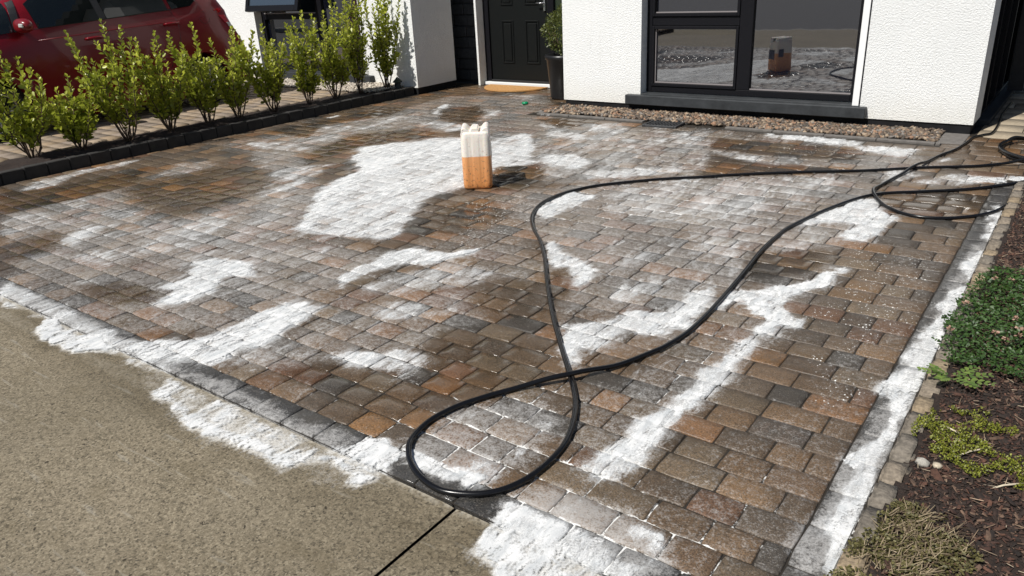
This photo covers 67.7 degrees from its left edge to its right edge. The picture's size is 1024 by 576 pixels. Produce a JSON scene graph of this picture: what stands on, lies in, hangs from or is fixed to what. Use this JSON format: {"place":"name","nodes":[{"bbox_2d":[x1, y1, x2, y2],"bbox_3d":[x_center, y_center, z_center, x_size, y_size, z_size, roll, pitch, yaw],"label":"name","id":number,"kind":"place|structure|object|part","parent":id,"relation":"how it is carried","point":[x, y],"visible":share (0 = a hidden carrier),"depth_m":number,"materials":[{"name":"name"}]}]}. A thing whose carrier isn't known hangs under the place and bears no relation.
{"place":"outdoors","nodes":[
{"label":"outdoors","id":0,"kind":"place"},
{"bbox_2d":[0,85,347,161],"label":"neighbour paving","id":1,"kind":"structure","parent":0,"point":[52,139],"depth_m":8.73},
{"bbox_2d":[0,0,248,141],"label":"parked car","id":2,"kind":"object","parent":1,"relation":"on","point":[32,34],"visible":0.56,"depth_m":8.47,"materials":[{"name":"red paint"}]},
{"bbox_3d":[-5.315,-2.714,7.755,0.317,0.320,0.493,-2,23,3],"label":"quarter window","id":3,"kind":"part","parent":2,"relation":"part of","materials":[{"name":"glass"}]},
{"bbox_3d":[-4.901,-3.035,8.256,0.213,0.375,0.700,13,28,34],"label":"door window","id":4,"kind":"part","parent":2,"relation":"part of","materials":[{"name":"black glass"}]},
{"bbox_3d":[-4.421,-3.323,8.827,0.173,0.330,0.800,13,28,34],"label":"rear door window","id":5,"kind":"part","parent":2,"relation":"part of","materials":[{"name":"black glass"}]},
{"bbox_3d":[-4.061,-3.533,9.266,0.135,0.255,0.410,13,28,34],"label":"rear quarter window","id":6,"kind":"part","parent":2,"relation":"part of","materials":[{"name":"black glass"}]},
{"bbox_2d":[0,296,600,575],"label":"pavement","id":7,"kind":"structure","parent":0,"point":[111,464],"depth_m":2.45,"materials":[{"name":"concrete"}]},
{"bbox_2d":[243,76,403,92],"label":"pale gravel","id":8,"kind":"structure","parent":0,"point":[350,87],"depth_m":10.52,"materials":[{"name":"white gravel"}]},
{"bbox_2d":[374,82,478,575],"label":"subsoil","id":9,"kind":"structure","parent":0,"point":[414,543],"depth_m":2.24,"materials":[{"name":"soil"}]},
{"bbox_2d":[537,109,969,145],"bbox_3d":[2.104,-1.625,7.552,4.195,0.042,0.505,13,28,34],"label":"gravel edging","id":10,"kind":"object","parent":9,"relation":"on","point":[953,138],"visible":0.5,"depth_m":6.74,"materials":[{"name":"concrete"}]},
{"bbox_2d":[835,181,1023,575],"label":"stone edging","id":11,"kind":"object","parent":9,"relation":"on","point":[895,468],"visible":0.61,"depth_m":2.51,"materials":[{"name":"grey stone"}]},
{"bbox_2d":[0,83,1023,575],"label":"driveway","id":12,"kind":"structure","parent":0,"point":[204,182],"depth_m":3.87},
{"bbox_2d":[0,86,413,185],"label":"kerb edging","id":13,"kind":"object","parent":12,"relation":"on","point":[42,169],"visible":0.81,"depth_m":7.85,"materials":[{"name":"black concrete"}]},
{"bbox_2d":[450,0,486,85],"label":"porch wall","id":14,"kind":"structure","parent":12,"relation":"on","point":[468,39],"depth_m":10.89,"materials":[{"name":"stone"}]},
{"bbox_2d":[482,0,562,87],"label":"front door","id":15,"kind":"structure","parent":14,"relation":"attached to","point":[516,49],"depth_m":10.45,"materials":[{"name":"painted wood"},{"name":"metal"}]},
{"bbox_2d":[489,0,548,81],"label":"door leaf","id":16,"kind":"structure","parent":15,"relation":"in","point":[519,49],"depth_m":10.43,"materials":[{"name":"black"}]},
{"bbox_2d":[460,122,492,188],"bbox_3d":[-0.263,-0.994,5.721,0.218,0.456,0.254,-3,23,1],"label":"jerrycan","id":17,"kind":"object","parent":12,"relation":"on","point":[476,151],"visible":1,"depth_m":5.61,"materials":[{"name":"plastic"}]},
{"bbox_2d":[1,104,1023,575],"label":"foam","id":18,"kind":"object","parent":12,"relation":"on","point":[545,532],"visible":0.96,"depth_m":3.39,"materials":[{"name":"white"}]},
{"bbox_2d":[484,84,547,91],"bbox_3d":[-0.044,-2.710,10.372,0.979,0.020,0.460,13,28,34],"label":"door mat","id":19,"kind":"object","parent":12,"relation":"on","point":[502,88],"depth_m":10.30,"materials":[{"name":"beige fabric"}]},
{"bbox_2d":[540,3,565,99],"bbox_3d":[0.641,-2.879,9.264,0.561,1.121,0.565,13,28,34],"label":"potted shrub","id":20,"kind":"object","parent":12,"relation":"on","point":[555,69],"visible":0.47,"depth_m":9.20,"materials":[{"name":"green plant"}]},
{"bbox_2d":[642,119,684,128],"bbox_3d":[1.529,-1.630,7.623,0.354,0.048,0.330,11,27,31],"label":"drain grating","id":21,"kind":"object","parent":12,"relation":"on","point":[662,124],"visible":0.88,"depth_m":7.56,"materials":[{"name":"metal"}]},
{"bbox_2d":[406,101,1023,497],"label":"hose","id":22,"kind":"object","parent":12,"relation":"on","point":[555,455],"visible":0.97,"depth_m":3.72,"materials":[{"name":"black rubber"}]},
{"bbox_2d":[544,104,945,141],"bbox_3d":[2.071,-1.681,7.617,3.985,0.070,0.517,13,28,34],"label":"gravel strip","id":23,"kind":"object","parent":12,"relation":"on","point":[837,128],"visible":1,"depth_m":7.35,"materials":[{"name":"gravel"}]},
{"bbox_2d":[865,184,1023,575],"bbox_3d":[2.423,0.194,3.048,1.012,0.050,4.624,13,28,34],"label":"bark mulch","id":24,"kind":"object","parent":0,"point":[976,493],"visible":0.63,"depth_m":2.31,"materials":[{"name":"brown wood"}]},
{"bbox_2d":[823,497,983,575],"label":"dry ground cover","id":25,"kind":"object","parent":24,"relation":"on","point":[910,515],"visible":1,"depth_m":2.02,"materials":[{"name":"beige plant"}]},
{"bbox_2d":[914,457,929,467],"bbox_3d":[1.271,0.538,2.363,0.043,0.031,0.037,13,28,34],"label":"garden stone","id":26,"kind":"object","parent":24,"relation":"on","point":[922,462],"visible":1,"depth_m":2.35,"materials":[{"name":"white stone"}]},
{"bbox_2d":[932,461,942,468],"bbox_3d":[1.307,0.546,2.342,0.029,0.020,0.028,13,28,34],"label":"garden stone","id":27,"kind":"object","parent":24,"relation":"on","point":[938,465],"visible":0.97,"depth_m":2.34,"materials":[{"name":"beige stone"}]},
{"bbox_2d":[872,196,1023,575],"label":"plant litter","id":28,"kind":"object","parent":24,"relation":"on","point":[972,448],"visible":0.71,"depth_m":2.29,"materials":[{"name":"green plant"}]},
{"bbox_2d":[917,363,995,388],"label":"lobed weed","id":29,"kind":"object","parent":24,"relation":"on","point":[972,381],"visible":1,"depth_m":2.77,"materials":[{"name":"green plant"}]},
{"bbox_2d":[910,405,1023,490],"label":"creeping plant","id":30,"kind":"object","parent":24,"relation":"on","point":[969,445],"visible":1,"depth_m":2.43,"materials":[{"name":"green plant"}]},
{"bbox_2d":[961,448,986,454],"bbox_3d":[1.449,0.511,2.393,0.096,0.010,0.007,-8,23,-11],"label":"stick","id":31,"kind":"object","parent":30,"relation":"on","point":[972,451],"visible":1,"depth_m":2.39,"materials":[{"name":"beige wood"}]},
{"bbox_2d":[931,265,1023,379],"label":"clover patch","id":32,"kind":"object","parent":24,"relation":"on","point":[957,328],"visible":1,"depth_m":3.11,"materials":[{"name":"green plant"}]},
{"bbox_2d":[993,483,1023,487],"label":"stick","id":33,"kind":"object","parent":24,"relation":"on","point":[1011,484],"visible":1,"depth_m":2.23,"materials":[{"name":"beige wood"}]},
{"bbox_2d":[977,86,1023,138],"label":"side path","id":34,"kind":"structure","parent":0,"point":[1011,123],"depth_m":6.95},
{"bbox_3d":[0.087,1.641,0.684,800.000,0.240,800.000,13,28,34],"label":"ground","id":35,"kind":"structure","parent":0,"visible":0},
{"bbox_2d":[217,0,455,94],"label":"neighbour house","id":36,"kind":"structure","parent":35,"relation":"on","point":[426,57],"depth_m":10.69,"materials":[{"name":"white paint"}]},
{"bbox_2d":[245,0,364,71],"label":"window","id":37,"kind":"structure","parent":36,"relation":"in","point":[273,21],"depth_m":11.47,"materials":[{"name":"black"}]},
{"bbox_2d":[562,0,1023,133],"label":"white house","id":38,"kind":"structure","parent":35,"relation":"on","point":[946,65],"depth_m":7.38,"materials":[{"name":"stucco"},{"name":"glass"}]},
{"bbox_2d":[646,0,863,101],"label":"window","id":39,"kind":"structure","parent":38,"relation":"in","point":[786,49],"depth_m":7.53,"materials":[{"name":"black glass"}]},
{"bbox_2d":[980,0,1023,115],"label":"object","id":40,"kind":"structure","parent":38,"relation":"in","point":[1010,14],"depth_m":7.67,"materials":[{"name":"black"}]},
{"bbox_2d":[1007,6,1023,90],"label":"side gate","id":41,"kind":"structure","parent":38,"relation":"attached to","point":[1016,81],"depth_m":8.08,"materials":[{"name":"black plastic"}]},
{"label":"neighbour ground","id":42,"kind":"structure","parent":0,"visible":0},
{"bbox_2d":[0,87,403,170],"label":"soil bed","id":43,"kind":"object","parent":42,"relation":"on","point":[43,157],"visible":0.72,"depth_m":7.98,"materials":[{"name":"brown soil"}]},
{"bbox_2d":[0,50,56,158],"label":"shrub","id":44,"kind":"object","parent":43,"relation":"on","point":[20,125],"visible":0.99,"depth_m":6.95,"materials":[{"name":"green plant"}]},
{"bbox_2d":[35,73,100,149],"bbox_3d":[-4.194,-1.667,7.281,0.507,0.755,0.535,-9,23,-13],"label":"shrub","id":45,"kind":"object","parent":43,"relation":"on","point":[72,126],"visible":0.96,"depth_m":7.26,"materials":[{"name":"green plant"}]},
{"bbox_2d":[63,18,150,141],"bbox_3d":[-3.975,-1.995,7.446,0.728,1.208,0.607,13,28,34],"label":"shrub","id":46,"kind":"object","parent":43,"relation":"on","point":[111,112],"visible":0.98,"depth_m":7.44,"materials":[{"name":"green plant"}]},
{"bbox_2d":[127,30,191,131],"bbox_3d":[-3.614,-2.098,7.843,0.609,1.059,0.628,13,28,34],"label":"shrub","id":47,"kind":"object","parent":43,"relation":"on","point":[159,101],"visible":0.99,"depth_m":7.80,"materials":[{"name":"green plant"}]},
{"bbox_2d":[165,22,226,122],"bbox_3d":[-3.372,-2.275,8.171,0.465,1.107,0.557,13,28,34],"label":"shrub","id":48,"kind":"object","parent":43,"relation":"on","point":[205,94],"visible":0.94,"depth_m":8.20,"materials":[{"name":"green plant"}]},
{"bbox_2d":[207,25,255,117],"bbox_3d":[-3.134,-2.384,8.501,0.478,1.030,0.499,8,25,24],"label":"shrub","id":49,"kind":"object","parent":43,"relation":"on","point":[235,78],"visible":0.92,"depth_m":8.47,"materials":[{"name":"green plant"}]},
{"bbox_2d":[233,23,291,111],"bbox_3d":[-2.858,-2.521,8.804,0.582,1.025,0.548,3,23,13],"label":"shrub","id":50,"kind":"object","parent":43,"relation":"on","point":[271,89],"visible":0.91,"depth_m":8.75,"materials":[{"name":"green plant"}]},
{"bbox_2d":[281,10,320,102],"bbox_3d":[-2.534,-2.752,9.181,0.462,1.125,0.434,13,28,34],"label":"shrub","id":51,"kind":"object","parent":43,"relation":"on","point":[308,84],"visible":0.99,"depth_m":9.16,"materials":[{"name":"green plant"}]},
{"bbox_2d":[300,0,355,97],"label":"shrub","id":52,"kind":"object","parent":43,"relation":"on","point":[332,63],"visible":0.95,"depth_m":9.47,"materials":[{"name":"green plant"}]},
{"bbox_2d":[333,0,372,93],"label":"shrub","id":53,"kind":"object","parent":43,"relation":"on","point":[358,55],"visible":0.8,"depth_m":9.76,"materials":[{"name":"green plant"}]},
{"bbox_2d":[362,0,400,89],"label":"shrub","id":54,"kind":"object","parent":43,"relation":"on","point":[380,48],"visible":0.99,"depth_m":10.01,"materials":[{"name":"green plant"}]},
{"bbox_2d":[392,77,401,88],"bbox_3d":[-1.550,-2.781,10.330,0.129,0.155,0.129,3,23,14],"label":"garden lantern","id":55,"kind":"object","parent":43,"relation":"on","point":[397,81],"visible":0.99,"depth_m":10.30,"materials":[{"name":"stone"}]}
]}

